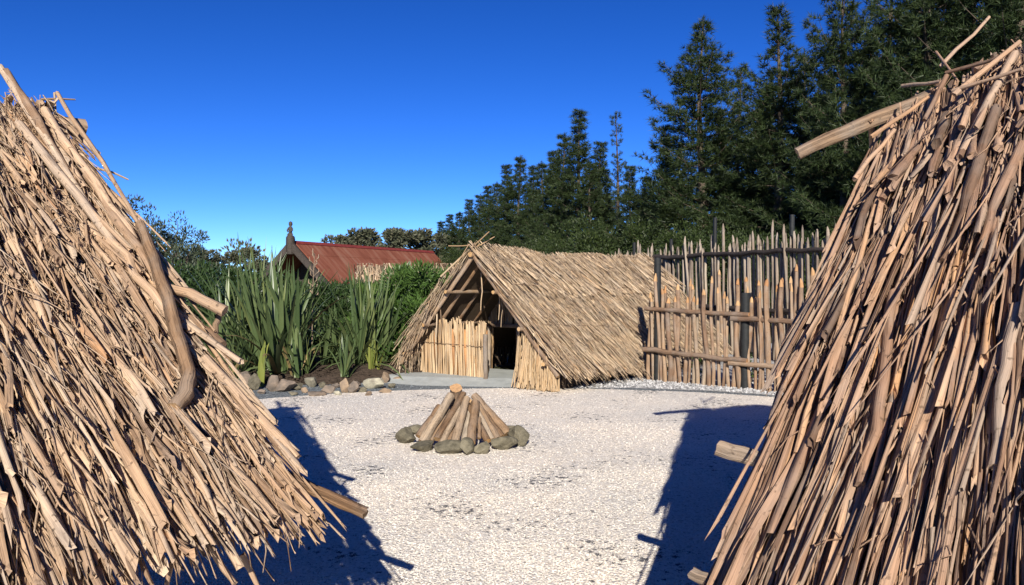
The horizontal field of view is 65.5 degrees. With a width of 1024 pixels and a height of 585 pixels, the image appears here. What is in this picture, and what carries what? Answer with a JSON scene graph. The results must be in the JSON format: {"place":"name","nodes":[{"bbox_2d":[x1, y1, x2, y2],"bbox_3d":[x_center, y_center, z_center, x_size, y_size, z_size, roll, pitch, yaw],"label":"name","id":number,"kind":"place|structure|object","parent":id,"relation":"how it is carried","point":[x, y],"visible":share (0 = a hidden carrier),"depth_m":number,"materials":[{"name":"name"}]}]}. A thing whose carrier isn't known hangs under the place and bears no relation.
{"place":"outdoors","nodes":[
{"label":"outdoors","id":0,"kind":"place"},
{"bbox_2d":[254,221,440,289],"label":"meeting house","id":1,"kind":"structure","parent":0,"point":[333,259],"depth_m":60.68,"materials":[{"name":"metal"}]},
{"bbox_2d":[0,0,999,271],"label":"sky","id":2,"kind":"structure","parent":0,"point":[250,118],"materials":[{"name":"blue"}]},
{"bbox_2d":[233,307,786,369],"bbox_3d":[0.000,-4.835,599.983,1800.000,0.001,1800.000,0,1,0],"label":"ground","id":3,"kind":"structure","parent":0,"point":[509,366],"depth_m":17.17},
{"bbox_2d":[125,194,157,240],"bbox_3d":[-10.510,-0.574,21.958,1.630,4.319,1.666,0,1,-30],"label":"tree","id":4,"kind":"object","parent":3,"relation":"on","point":[136,204],"visible":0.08,"depth_m":21.98,"materials":[{"name":"green plant"}]},
{"bbox_2d":[152,233,187,270],"bbox_3d":[-10.554,-0.083,23.053,2.359,3.312,2.336,0,1,-32],"label":"tree","id":5,"kind":"object","parent":3,"relation":"on","point":[171,249],"visible":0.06,"depth_m":23.05,"materials":[{"name":"green plant"}]},
{"bbox_2d":[146,210,199,313],"bbox_3d":[-10.175,-0.484,23.961,2.462,4.100,2.399,0,1,9],"label":"tree","id":6,"kind":"object","parent":3,"relation":"on","point":[163,232],"visible":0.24,"depth_m":23.91,"materials":[{"name":"green plant"}]},
{"bbox_2d":[154,229,226,314],"bbox_3d":[-10.630,-0.289,26.093,2.518,3.635,2.751,0,1,19],"label":"tree","id":7,"kind":"object","parent":3,"relation":"on","point":[201,254],"visible":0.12,"depth_m":26.48,"materials":[{"name":"green plant"}]},
{"bbox_2d":[134,217,268,272],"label":"wood","id":8,"kind":"object","parent":3,"relation":"on","point":[233,245],"visible":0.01,"depth_m":112.08,"materials":[{"name":"green plant"}]},
{"bbox_2d":[178,249,230,277],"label":"gum tree","id":9,"kind":"object","parent":3,"relation":"on","point":[213,258],"visible":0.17,"depth_m":87.50,"materials":[{"name":"green plant"}]},
{"bbox_2d":[215,251,244,277],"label":"gum tree","id":10,"kind":"object","parent":3,"relation":"on","point":[230,258],"visible":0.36,"depth_m":100.04,"materials":[{"name":"green plant"}]},
{"bbox_2d":[234,246,269,282],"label":"gum tree","id":11,"kind":"object","parent":3,"relation":"on","point":[255,253],"visible":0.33,"depth_m":104.34,"materials":[{"name":"green plant"}]},
{"bbox_2d":[210,349,421,384],"bbox_3d":[-6.350,1.452,17.790,9.300,0.344,8.325,0,1,0],"label":"garden bed","id":12,"kind":"object","parent":3,"relation":"on","point":[363,372],"visible":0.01,"depth_m":14.66,"materials":[{"name":"soil"}]},
{"bbox_2d":[164,257,236,342],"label":"garden shrub","id":13,"kind":"object","parent":12,"relation":"on","point":[184,276],"visible":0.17,"depth_m":16.35,"materials":[{"name":"green plant"}]},
{"bbox_2d":[172,258,263,347],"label":"garden shrub","id":14,"kind":"object","parent":12,"relation":"on","point":[207,265],"visible":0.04,"depth_m":18.50,"materials":[{"name":"green plant"}]},
{"bbox_2d":[195,267,267,373],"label":"flax plant","id":15,"kind":"object","parent":12,"relation":"on","point":[221,330],"visible":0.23,"depth_m":15.67,"materials":[{"name":"green plant"}]},
{"bbox_2d":[207,336,266,379],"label":"flax plant","id":16,"kind":"object","parent":12,"relation":"on","point":[241,356],"visible":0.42,"depth_m":13.74,"materials":[{"name":"green plant"}]},
{"bbox_2d":[217,267,296,350],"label":"garden shrub","id":17,"kind":"object","parent":12,"relation":"on","point":[252,277],"visible":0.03,"depth_m":18.78,"materials":[{"name":"green plant"}]},
{"bbox_2d":[228,232,286,294],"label":"flax plant","id":18,"kind":"object","parent":12,"relation":"on","point":[250,263],"visible":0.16,"depth_m":19.38,"materials":[{"name":"green plant"}]},
{"bbox_2d":[258,340,268,386],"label":"flax plant","id":19,"kind":"object","parent":12,"relation":"on","point":[261,372],"visible":0.87,"depth_m":13.58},
{"bbox_2d":[186,243,346,378],"bbox_3d":[-4.583,0.423,14.840,3.353,2.746,3.579,0,1,20],"label":"flax plant","id":20,"kind":"object","parent":12,"relation":"on","point":[274,319],"visible":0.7,"depth_m":14.40,"materials":[{"name":"green plant"}]},
{"bbox_2d":[278,324,327,377],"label":"flax plant","id":21,"kind":"object","parent":12,"relation":"on","point":[296,359],"visible":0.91,"depth_m":14.30,"materials":[{"name":"green plant"}]},
{"bbox_2d":[308,249,318,364],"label":"flax flower stalk","id":22,"kind":"object","parent":12,"relation":"on","point":[314,266],"visible":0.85,"depth_m":15.10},
{"bbox_2d":[283,276,350,350],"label":"garden shrub","id":23,"kind":"object","parent":12,"relation":"on","point":[326,294],"visible":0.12,"depth_m":17.92,"materials":[{"name":"green plant"}]},
{"bbox_2d":[301,298,360,364],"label":"flax plant","id":24,"kind":"object","parent":12,"relation":"on","point":[331,335],"visible":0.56,"depth_m":15.19,"materials":[{"name":"green plant"}]},
{"bbox_2d":[307,277,355,347],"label":"garden shrub","id":25,"kind":"object","parent":12,"relation":"on","point":[346,281],"visible":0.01,"depth_m":19.14,"materials":[{"name":"green plant"}]},
{"bbox_2d":[327,336,364,376],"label":"flax plant","id":26,"kind":"object","parent":12,"relation":"on","point":[345,359],"visible":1,"depth_m":14.19,"materials":[{"name":"green plant"}]},
{"bbox_2d":[294,262,417,379],"bbox_3d":[-2.853,0.814,15.669,2.863,2.869,3.328,0,1,0],"label":"flax plant","id":27,"kind":"object","parent":12,"relation":"on","point":[362,337],"visible":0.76,"depth_m":15.37,"materials":[{"name":"green plant"}]},
{"bbox_2d":[326,276,403,342],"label":"garden shrub","id":28,"kind":"object","parent":12,"relation":"on","point":[343,304],"visible":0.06,"depth_m":18.03,"materials":[{"name":"green plant"}]},
{"bbox_2d":[361,343,398,369],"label":"flax plant","id":29,"kind":"object","parent":12,"relation":"on","point":[371,360],"visible":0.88,"depth_m":14.88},
{"bbox_2d":[338,258,452,363],"bbox_3d":[-2.270,0.398,16.657,2.892,2.249,2.654,0,1,18],"label":"garden shrub","id":30,"kind":"object","parent":12,"relation":"on","point":[421,287],"visible":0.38,"depth_m":16.32,"materials":[{"name":"green plant"}]},
{"bbox_2d":[321,234,354,244],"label":"gum tree","id":31,"kind":"object","parent":3,"relation":"on","point":[340,239],"visible":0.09,"depth_m":112.34,"materials":[{"name":"green plant"}]},
{"bbox_2d":[345,226,395,247],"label":"gum tree","id":32,"kind":"object","parent":3,"relation":"on","point":[366,234],"visible":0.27,"depth_m":117.13,"materials":[{"name":"green plant"}]},
{"bbox_2d":[372,226,418,249],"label":"gum tree","id":33,"kind":"object","parent":3,"relation":"on","point":[394,236],"visible":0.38,"depth_m":114.04,"materials":[{"name":"green plant"}]},
{"bbox_2d":[354,263,461,286],"bbox_3d":[-3.540,0.153,30.996,5.278,2.627,5.113,0,1,-12],"label":"thatched hut","id":34,"kind":"object","parent":3,"relation":"on","point":[373,271],"visible":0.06,"depth_m":30.41,"materials":[{"name":"plant"}]},
{"bbox_2d":[396,241,444,258],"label":"gum tree","id":35,"kind":"object","parent":3,"relation":"on","point":[436,245],"visible":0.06,"depth_m":124.83,"materials":[{"name":"green plant"}]},
{"bbox_2d":[403,227,452,263],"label":"gum tree","id":36,"kind":"object","parent":3,"relation":"on","point":[425,237],"visible":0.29,"depth_m":118.99,"materials":[{"name":"green plant"}]},
{"bbox_2d":[113,388,773,584],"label":"shell court","id":37,"kind":"object","parent":3,"relation":"on","point":[326,417],"visible":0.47,"depth_m":6.98,"materials":[{"name":"gravel"}]},
{"bbox_2d":[0,64,368,584],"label":"thatched hut","id":38,"kind":"object","parent":37,"relation":"on","point":[128,401],"visible":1,"depth_m":3.16,"materials":[{"name":"brown wood"}]},
{"bbox_2d":[395,427,415,442],"bbox_3d":[-1.159,1.578,8.735,0.201,0.197,0.226,0,1,-36],"label":"fire ring stone","id":39,"kind":"object","parent":37,"relation":"on","point":[404,435],"visible":0.98,"depth_m":8.71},
{"bbox_2d":[410,440,432,451],"bbox_3d":[-0.942,1.617,8.321,0.268,0.122,0.175,0,1,-18],"label":"fire ring stone","id":40,"kind":"object","parent":37,"relation":"on","point":[425,446],"visible":0.99,"depth_m":8.29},
{"bbox_2d":[415,404,439,437],"bbox_3d":[-0.902,1.421,8.754,0.105,0.361,0.393,1,1,42],"label":"fire log","id":41,"kind":"object","parent":37,"relation":"on","point":[422,427],"visible":0.46,"depth_m":8.70,"materials":[{"name":"brown wood"}]},
{"bbox_2d":[418,392,454,440],"bbox_3d":[-0.818,1.369,8.643,0.114,0.532,0.522,0,1,37],"label":"fire log","id":42,"kind":"object","parent":37,"relation":"on","point":[432,425],"visible":0.91,"depth_m":8.60,"materials":[{"name":"brown wood"}]},
{"bbox_2d":[113,388,773,584],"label":"shell pebbles","id":43,"kind":"object","parent":37,"relation":"on","point":[478,562],"visible":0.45,"depth_m":5.81,"materials":[{"name":"gravel"}]},
{"bbox_2d":[434,439,461,453],"bbox_3d":[-0.641,1.600,8.210,0.317,0.161,0.198,0,1,-13],"label":"fire ring stone","id":44,"kind":"object","parent":37,"relation":"on","point":[449,446],"visible":0.89,"depth_m":8.17,"materials":[{"name":"stone"}]},
{"bbox_2d":[439,406,459,441],"bbox_3d":[-0.656,1.425,8.518,0.076,0.410,0.480,0,1,26],"label":"fire log","id":45,"kind":"object","parent":37,"relation":"on","point":[448,429],"visible":0.71,"depth_m":8.47,"materials":[{"name":"brown wood"}]},
{"bbox_2d":[433,391,465,440],"bbox_3d":[-0.661,1.331,8.594,0.083,0.483,0.525,0,1,34],"label":"fire log","id":46,"kind":"object","parent":45,"relation":"on","point":[446,421],"visible":1,"depth_m":8.54,"materials":[{"name":"brown wood"}]},
{"bbox_2d":[449,383,461,408],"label":"log","id":47,"kind":"object","parent":37,"relation":"on","point":[456,389],"visible":0.41,"depth_m":8.89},
{"bbox_2d":[451,395,469,439],"bbox_3d":[-0.555,1.374,8.526,0.100,0.488,0.536,0,1,12],"label":"fire log","id":48,"kind":"object","parent":37,"relation":"on","point":[459,425],"visible":0.84,"depth_m":8.51,"materials":[{"name":"brown wood"}]},
{"bbox_2d":[461,410,469,438],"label":"fire log","id":49,"kind":"object","parent":37,"relation":"on","point":[464,431],"visible":0.35,"depth_m":8.54,"materials":[{"name":"brown wood"}]},
{"bbox_2d":[460,437,474,454],"bbox_3d":[-0.455,1.586,8.193,0.136,0.193,0.192,0,1,13],"label":"fire ring stone","id":50,"kind":"object","parent":37,"relation":"on","point":[467,447],"visible":0.98,"depth_m":8.13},
{"bbox_2d":[467,399,479,444],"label":"fire log","id":51,"kind":"object","parent":37,"relation":"on","point":[473,422],"visible":0.86,"depth_m":8.52,"materials":[{"name":"brown wood"}]},
{"bbox_2d":[468,404,490,442],"bbox_3d":[-0.364,1.415,8.595,0.073,0.367,0.463,0,1,-31],"label":"fire log","id":52,"kind":"object","parent":37,"relation":"on","point":[485,435],"visible":0.51,"depth_m":8.46,"materials":[{"name":"brown wood"}]},
{"bbox_2d":[473,441,489,453],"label":"fire ring stone","id":53,"kind":"object","parent":37,"relation":"on","point":[482,448],"visible":0.98,"depth_m":8.18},
{"bbox_2d":[479,410,494,438],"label":"fire log","id":54,"kind":"object","parent":37,"relation":"on","point":[486,427],"visible":0.53,"depth_m":8.59,"materials":[{"name":"brown wood"}]},
{"bbox_2d":[479,401,500,437],"bbox_3d":[-0.262,1.394,8.694,0.081,0.394,0.442,0,1,-34],"label":"fire log","id":55,"kind":"object","parent":37,"relation":"on","point":[494,431],"visible":0.67,"depth_m":8.63,"materials":[{"name":"brown wood"}]},
{"bbox_2d":[471,393,509,435],"bbox_3d":[-0.237,1.363,8.852,0.548,0.464,0.118,0,1,36],"label":"fire log","id":56,"kind":"object","parent":37,"relation":"on","point":[501,425],"visible":0.66,"depth_m":8.79,"materials":[{"name":"brown wood"}]},
{"bbox_2d":[491,436,517,449],"bbox_3d":[-0.078,1.595,8.410,0.312,0.172,0.196,0,1,-17],"label":"fire ring stone","id":57,"kind":"object","parent":37,"relation":"on","point":[504,443],"visible":0.97,"depth_m":8.35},
{"bbox_2d":[507,425,529,445],"bbox_3d":[0.062,1.557,8.664,0.261,0.244,0.196,0,1,23],"label":"fire ring stone","id":58,"kind":"object","parent":37,"relation":"on","point":[521,434],"visible":0.75,"depth_m":8.59,"materials":[{"name":"stone"}]},
{"bbox_2d":[687,16,1023,584],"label":"thatched hut","id":59,"kind":"object","parent":37,"relation":"on","point":[891,452],"visible":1,"depth_m":3.09,"materials":[{"name":"brown wood"}]},
{"bbox_2d":[438,213,460,252],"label":"pine tree","id":60,"kind":"object","parent":3,"relation":"on","point":[450,221],"visible":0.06,"depth_m":131.55,"materials":[{"name":"green plant"}]},
{"bbox_2d":[436,211,467,258],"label":"pine tree","id":61,"kind":"object","parent":3,"relation":"on","point":[454,230],"visible":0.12,"depth_m":124.44,"materials":[{"name":"green plant"}]},
{"bbox_2d":[435,246,480,266],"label":"understory shrub","id":62,"kind":"object","parent":3,"relation":"on","point":[453,259],"visible":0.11,"depth_m":68.94,"materials":[{"name":"green plant"}]},
{"bbox_2d":[441,199,476,264],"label":"pine tree","id":63,"kind":"object","parent":3,"relation":"on","point":[465,222],"visible":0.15,"depth_m":115.45,"materials":[{"name":"green plant"}]},
{"bbox_2d":[439,193,490,261],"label":"pine tree","id":64,"kind":"object","parent":3,"relation":"on","point":[470,219],"visible":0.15,"depth_m":107.50,"materials":[{"name":"green plant"}]},
{"bbox_2d":[450,185,494,261],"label":"pine tree","id":65,"kind":"object","parent":3,"relation":"on","point":[478,222],"visible":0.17,"depth_m":100.51,"materials":[{"name":"green plant"}]},
{"bbox_2d":[464,164,523,248],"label":"pine tree","id":66,"kind":"object","parent":3,"relation":"on","point":[502,214],"visible":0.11,"depth_m":90.48,"materials":[{"name":"green plant"}]},
{"bbox_2d":[475,180,520,246],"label":"pine tree","id":67,"kind":"object","parent":3,"relation":"on","point":[496,191],"visible":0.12,"depth_m":95.59,"materials":[{"name":"green plant"}]},
{"bbox_2d":[482,154,534,248],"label":"pine tree","id":68,"kind":"object","parent":3,"relation":"on","point":[513,194],"visible":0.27,"depth_m":85.42,"materials":[{"name":"green plant"}]},
{"bbox_2d":[508,165,549,247],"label":"pine tree","id":69,"kind":"object","parent":3,"relation":"on","point":[531,173],"visible":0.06,"depth_m":79.69,"materials":[{"name":"green plant"}]},
{"bbox_2d":[506,238,557,254],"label":"understory shrub","id":70,"kind":"object","parent":3,"relation":"on","point":[515,244],"visible":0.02,"depth_m":50.70,"materials":[{"name":"green plant"}]},
{"bbox_2d":[509,160,557,247],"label":"pine tree","id":71,"kind":"object","parent":3,"relation":"on","point":[541,172],"visible":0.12,"depth_m":75.60,"materials":[{"name":"green plant"}]},
{"bbox_2d":[503,150,569,251],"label":"pine tree","id":72,"kind":"object","parent":3,"relation":"on","point":[538,208],"visible":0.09,"depth_m":69.67,"materials":[{"name":"green plant"}]},
{"bbox_2d":[522,132,575,251],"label":"pine tree","id":73,"kind":"object","parent":3,"relation":"on","point":[558,161],"visible":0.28,"depth_m":65.50,"materials":[{"name":"green plant"}]},
{"bbox_2d":[389,231,732,391],"bbox_3d":[1.331,0.275,16.461,4.510,2.730,7.037,0,1,38],"label":"thatched hut","id":74,"kind":"object","parent":3,"relation":"on","point":[581,319],"visible":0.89,"depth_m":14.60,"materials":[{"name":"brown wood"}]},
{"bbox_2d":[515,107,614,253],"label":"pine tree","id":75,"kind":"object","parent":3,"relation":"on","point":[578,153],"visible":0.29,"depth_m":59.41,"materials":[{"name":"green plant"}]},
{"bbox_2d":[530,229,618,254],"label":"understory shrub","id":76,"kind":"object","parent":3,"relation":"on","point":[551,249],"visible":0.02,"depth_m":46.01,"materials":[{"name":"green plant"}]},
{"bbox_2d":[545,160,611,252],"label":"pine tree","id":77,"kind":"object","parent":3,"relation":"on","point":[584,200],"visible":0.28,"depth_m":55.73,"materials":[{"name":"green plant"}]},
{"bbox_2d":[562,140,627,253],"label":"pine tree","id":78,"kind":"object","parent":3,"relation":"on","point":[597,156],"visible":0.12,"depth_m":57.56,"materials":[{"name":"green plant"}]},
{"bbox_2d":[544,213,669,253],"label":"understory shrub","id":79,"kind":"object","parent":3,"relation":"on","point":[571,229],"visible":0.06,"depth_m":42.05,"materials":[{"name":"green plant"}]},
{"bbox_2d":[598,110,639,241],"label":"pine tree","id":80,"kind":"object","parent":3,"relation":"on","point":[618,170],"visible":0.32,"depth_m":51.79,"materials":[{"name":"green plant"}]},
{"bbox_2d":[612,165,644,237],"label":"pine tree","id":81,"kind":"object","parent":3,"relation":"on","point":[630,174],"visible":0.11,"depth_m":46.73,"materials":[{"name":"green plant"}]},
{"bbox_2d":[566,205,703,291],"bbox_3d":[6.240,-1.317,37.900,7.594,5.566,8.412,-1,1,-42],"label":"understory shrub","id":82,"kind":"object","parent":3,"relation":"on","point":[594,244],"visible":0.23,"depth_m":38.06,"materials":[{"name":"green plant"}]},
{"bbox_2d":[626,173,656,237],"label":"pine tree","id":83,"kind":"object","parent":3,"relation":"on","point":[641,186],"visible":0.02,"depth_m":43.84,"materials":[{"name":"green plant"}]},
{"bbox_2d":[635,124,686,238],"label":"pine tree","id":84,"kind":"object","parent":3,"relation":"on","point":[663,166],"visible":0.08,"depth_m":42.79,"materials":[{"name":"green plant"}]},
{"bbox_2d":[605,215,731,288],"bbox_3d":[7.162,-0.971,35.189,7.172,4.906,5.587,0,1,17],"label":"understory shrub","id":85,"kind":"object","parent":3,"relation":"on","point":[649,242],"visible":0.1,"depth_m":34.89,"materials":[{"name":"green plant"}]},
{"bbox_2d":[572,343,782,394],"bbox_3d":[7.963,1.561,17.357,10.066,0.001,13.047,0,1,23],"label":"chipping strip","id":86,"kind":"object","parent":3,"relation":"on","point":[730,368],"visible":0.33,"depth_m":13.99,"materials":[{"name":"gravel"}]},
{"bbox_2d":[569,372,782,394],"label":"grey chippings","id":87,"kind":"object","parent":86,"relation":"on","point":[683,386],"visible":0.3,"depth_m":13.66,"materials":[{"name":"gravel"}]},
{"bbox_2d":[589,15,798,290],"bbox_3d":[8.429,-5.810,37.815,12.915,14.882,12.785,0,1,29],"label":"pine tree","id":88,"kind":"object","parent":3,"relation":"on","point":[702,145],"visible":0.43,"depth_m":36.88,"materials":[{"name":"green plant"}]},
{"bbox_2d":[642,226,754,302],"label":"understory shrub","id":89,"kind":"object","parent":3,"relation":"on","point":[666,237],"visible":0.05,"depth_m":33.01,"materials":[{"name":"green plant"}]},
{"bbox_2d":[677,68,765,238],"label":"pine tree","id":90,"kind":"object","parent":3,"relation":"on","point":[740,84],"visible":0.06,"depth_m":40.62,"materials":[{"name":"green plant"}]},
{"bbox_2d":[611,215,835,359],"bbox_3d":[5.130,-0.144,20.206,0.664,3.566,10.964,0,1,-23],"label":"palisade","id":91,"kind":"object","parent":3,"relation":"on","point":[671,258],"visible":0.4,"depth_m":19.06,"materials":[{"name":"wood"}]},
{"bbox_2d":[642,258,809,392],"bbox_3d":[4.304,0.549,12.861,5.029,2.320,0.296,1,1,42],"label":"stake fence","id":92,"kind":"object","parent":3,"relation":"on","point":[741,363],"visible":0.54,"depth_m":13.58,"materials":[{"name":"wood"}]},
{"bbox_2d":[653,226,805,331],"bbox_3d":[8.330,-0.546,30.069,6.238,4.128,5.632,-1,1,-43],"label":"understory shrub","id":93,"kind":"object","parent":3,"relation":"on","point":[703,240],"visible":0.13,"depth_m":29.08,"materials":[{"name":"green plant"}]},
{"bbox_2d":[656,2,839,278],"bbox_3d":[11.125,-5.468,33.950,8.378,13.896,10.040,0,1,-37],"label":"pine tree","id":94,"kind":"object","parent":3,"relation":"on","point":[762,113],"visible":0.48,"depth_m":33.54,"materials":[{"name":"green plant"}]},
{"bbox_2d":[695,228,811,333],"bbox_3d":[8.871,-0.364,28.209,4.319,3.793,5.545,0,1,24],"label":"understory shrub","id":95,"kind":"object","parent":3,"relation":"on","point":[744,239],"visible":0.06,"depth_m":27.19,"materials":[{"name":"green plant"}]},
{"bbox_2d":[725,232,830,332],"bbox_3d":[9.580,-0.258,26.147,4.917,3.597,4.803,0,1,-1],"label":"understory shrub","id":96,"kind":"object","parent":3,"relation":"on","point":[762,238],"visible":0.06,"depth_m":25.75,"materials":[{"name":"green plant"}]},
{"bbox_2d":[727,47,838,230],"bbox_3d":[14.169,-5.053,38.362,10.254,13.293,10.151,0,1,-22],"label":"pine tree","id":97,"kind":"object","parent":3,"relation":"on","point":[811,82],"visible":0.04,"depth_m":37.52,"materials":[{"name":"green plant"}]},
{"bbox_2d":[755,229,825,317],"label":"understory shrub","id":98,"kind":"object","parent":3,"relation":"on","point":[804,255],"visible":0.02,"depth_m":24.99,"materials":[{"name":"green plant"}]},
{"bbox_2d":[746,0,905,269],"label":"pine tree","id":99,"kind":"object","parent":3,"relation":"on","point":[829,56],"visible":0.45,"depth_m":28.64,"materials":[{"name":"green plant"}]},
{"bbox_2d":[768,0,932,246],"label":"pine tree","id":100,"kind":"object","parent":3,"relation":"on","point":[882,37],"visible":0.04,"depth_m":32.55,"materials":[{"name":"green plant"}]},
{"bbox_2d":[781,0,1007,296],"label":"pine tree","id":101,"kind":"object","parent":3,"relation":"on","point":[927,9],"visible":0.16,"depth_m":26.34,"materials":[{"name":"green plant"}]},
{"bbox_2d":[817,0,1010,198],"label":"pine tree","id":102,"kind":"object","parent":3,"relation":"on","point":[922,36],"depth_m":30.27,"materials":[{"name":"green plant"}]},
{"bbox_2d":[852,0,1023,120],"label":"pine tree","id":103,"kind":"object","parent":3,"relation":"on","point":[1011,19],"visible":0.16,"depth_m":24.65,"materials":[{"name":"green plant"}]},
{"bbox_2d":[252,370,781,398],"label":"gravel path","id":104,"kind":"structure","parent":0,"point":[265,395],"depth_m":13.22,"materials":[{"name":"gravel"}]},
{"bbox_2d":[248,373,260,389],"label":"border stone","id":105,"kind":"object","parent":104,"relation":"on","point":[254,381],"visible":0.9,"depth_m":13.13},
{"bbox_2d":[266,375,278,391],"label":"border stone","id":106,"kind":"object","parent":104,"relation":"on","point":[272,382],"visible":0.96,"depth_m":12.93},
{"bbox_2d":[276,379,296,391],"bbox_3d":[-3.682,1.523,12.967,0.331,0.228,0.237,0,1,0],"label":"border stone","id":107,"kind":"object","parent":104,"relation":"on","point":[284,385],"visible":0.97,"depth_m":12.92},
{"bbox_2d":[362,378,383,388],"bbox_3d":[-2.317,1.526,13.368,0.385,0.205,0.222,0,1,26],"label":"border stone","id":108,"kind":"object","parent":104,"relation":"on","point":[370,383],"visible":0.97,"depth_m":13.29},
{"bbox_2d":[387,368,524,387],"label":"porch floor","id":109,"kind":"structure","parent":104,"relation":"on","point":[500,377],"depth_m":14.05,"materials":[{"name":"concrete"}]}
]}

